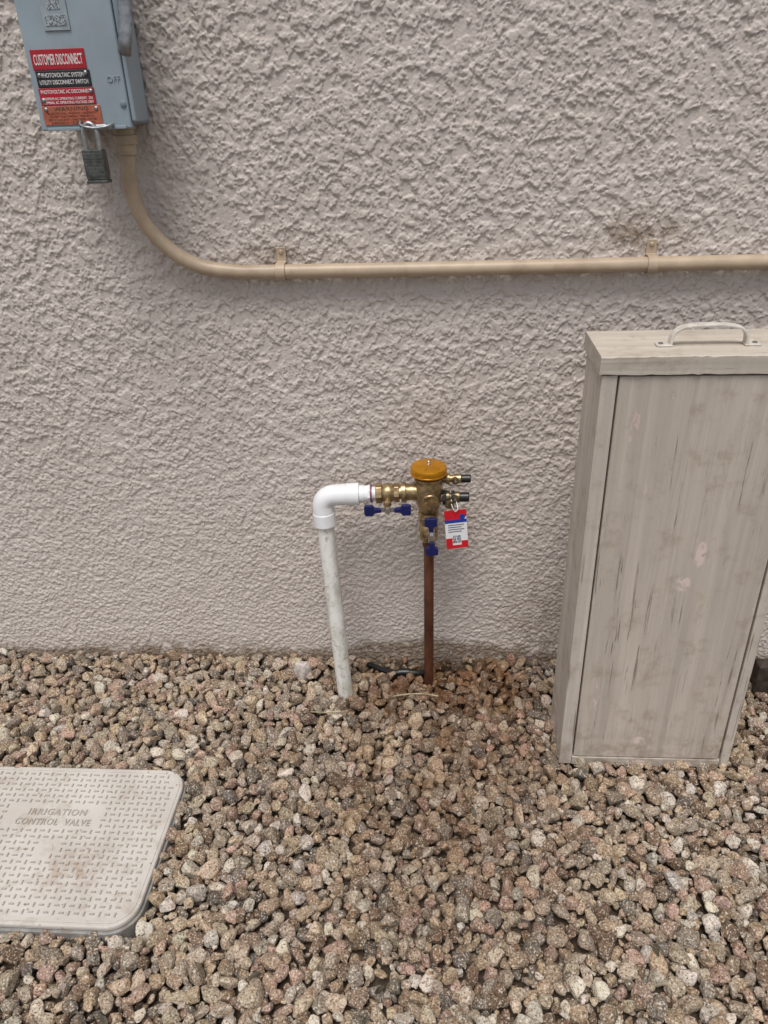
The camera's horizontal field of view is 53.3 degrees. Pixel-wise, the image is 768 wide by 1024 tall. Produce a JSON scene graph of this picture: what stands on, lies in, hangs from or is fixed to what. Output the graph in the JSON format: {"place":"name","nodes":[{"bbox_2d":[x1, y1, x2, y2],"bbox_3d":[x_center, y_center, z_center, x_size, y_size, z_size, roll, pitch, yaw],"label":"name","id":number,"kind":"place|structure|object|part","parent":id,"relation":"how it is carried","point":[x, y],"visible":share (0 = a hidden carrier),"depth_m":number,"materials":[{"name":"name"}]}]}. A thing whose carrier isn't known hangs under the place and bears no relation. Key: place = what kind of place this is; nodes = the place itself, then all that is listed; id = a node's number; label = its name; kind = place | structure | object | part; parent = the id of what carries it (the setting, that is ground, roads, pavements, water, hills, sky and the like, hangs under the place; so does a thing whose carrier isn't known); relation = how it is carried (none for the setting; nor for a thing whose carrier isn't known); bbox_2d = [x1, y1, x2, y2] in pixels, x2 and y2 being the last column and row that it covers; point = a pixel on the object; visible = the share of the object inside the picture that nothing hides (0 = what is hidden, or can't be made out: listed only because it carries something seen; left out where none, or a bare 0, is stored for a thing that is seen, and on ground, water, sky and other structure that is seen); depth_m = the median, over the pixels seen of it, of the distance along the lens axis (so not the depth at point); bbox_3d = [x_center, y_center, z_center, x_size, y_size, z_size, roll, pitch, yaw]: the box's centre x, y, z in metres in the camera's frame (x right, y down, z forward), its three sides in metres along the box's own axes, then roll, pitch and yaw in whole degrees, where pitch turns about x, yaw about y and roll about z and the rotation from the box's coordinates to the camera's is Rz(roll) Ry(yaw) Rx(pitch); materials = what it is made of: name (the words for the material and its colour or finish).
{"place":"outdoors","nodes":[
{"label":"outdoors","id":0,"kind":"place"},
{"bbox_2d":[0,648,767,1023],"bbox_3d":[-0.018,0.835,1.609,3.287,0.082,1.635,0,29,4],"label":"gravel","id":1,"kind":"structure","parent":0,"point":[52,712],"depth_m":1.71,"materials":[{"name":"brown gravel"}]},
{"bbox_2d":[0,766,186,945],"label":"irrigation valve cover","id":2,"kind":"object","parent":1,"relation":"on","point":[81,849],"visible":0.99,"depth_m":1.74,"materials":[{"name":"grey plastic"}]},
{"bbox_2d":[294,661,311,680],"bbox_3d":[-0.236,0.469,2.236,0.043,0.076,0.037,15,33,28],"label":"rock","id":3,"kind":"object","parent":1,"relation":"on","point":[302,670],"visible":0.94,"depth_m":2.22,"materials":[{"name":"white stone"}]},
{"bbox_2d":[287,820,322,856],"bbox_3d":[-0.177,0.744,1.743,0.014,0.010,0.122,19,35,33],"label":"twig","id":4,"kind":"object","parent":1,"relation":"on","point":[311,834],"visible":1,"depth_m":1.73,"materials":[{"name":"beige wood"}]},
{"bbox_2d":[311,711,346,712],"bbox_3d":[-0.152,0.548,2.097,0.101,0.009,0.012,0,29,3],"label":"twig","id":5,"kind":"object","parent":1,"relation":"on","point":[328,712],"visible":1,"depth_m":2.10,"materials":[{"name":"beige wood"}]},
{"bbox_2d":[0,0,767,667],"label":"stucco wall","id":6,"kind":"structure","parent":1,"relation":"on","point":[180,446],"depth_m":1.79,"materials":[{"name":"beige paint"}]},
{"bbox_2d":[14,0,149,130],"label":"electrical disconnect box","id":7,"kind":"object","parent":6,"relation":"attached to","point":[83,60],"visible":1,"depth_m":1.47,"materials":[{"name":"grey metal"}]},
{"bbox_2d":[81,121,111,183],"bbox_3d":[-0.578,-0.717,1.527,0.044,0.113,0.026,0,29,4],"label":"padlock","id":8,"kind":"object","parent":7,"relation":"hanging from","point":[96,166],"visible":1,"depth_m":1.52,"materials":[{"name":"metal"}]},
{"bbox_2d":[111,125,767,280],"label":"electrical conduit","id":9,"kind":"object","parent":6,"relation":"attached to","point":[125,143],"visible":0.98,"depth_m":1.70,"materials":[{"name":"beige metal"}]},
{"bbox_2d":[312,458,470,698],"bbox_3d":[0.026,0.210,2.049,0.400,0.756,0.096,-2,29,-1],"label":"backflow preventer","id":10,"kind":"object","parent":1,"relation":"on","point":[426,492],"visible":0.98,"depth_m":1.92,"materials":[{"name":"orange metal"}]},
{"bbox_2d":[444,500,467,548],"bbox_3d":[0.181,0.027,1.918,0.063,0.139,0.027,0,29,4],"label":"hang tag","id":11,"kind":"object","parent":10,"relation":"hanging from","point":[456,528],"visible":1,"depth_m":1.92,"materials":[{"name":"red paper"}]},
{"bbox_2d":[366,662,423,675],"bbox_3d":[0.047,0.467,2.256,0.213,0.044,0.060,4,30,11],"label":"drip tubing","id":12,"kind":"object","parent":1,"relation":"on","point":[400,671],"visible":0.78,"depth_m":2.23,"materials":[{"name":"black plastic"}]},
{"bbox_2d":[386,693,437,697],"bbox_3d":[0.079,0.513,2.143,0.146,0.010,0.012,-2,29,1],"label":"twig","id":13,"kind":"object","parent":1,"relation":"on","point":[415,694],"visible":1,"depth_m":2.14,"materials":[{"name":"beige wood"}]},
{"bbox_2d":[551,322,767,766],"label":"wooden cabinet","id":14,"kind":"object","parent":1,"relation":"on","point":[664,609],"visible":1,"depth_m":1.62,"materials":[{"name":"paint"}]},
{"bbox_3d":[0.637,0.174,1.678,0.354,0.990,0.022,0,29,4],"label":"door","id":15,"kind":"part","parent":14,"relation":"part of","materials":[{"name":"paint"}]},
{"bbox_2d":[749,659,767,698],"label":"wooden stake","id":16,"kind":"object","parent":1,"relation":"on","point":[759,678],"visible":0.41,"depth_m":2.11,"materials":[{"name":"brown wood"}]}
]}

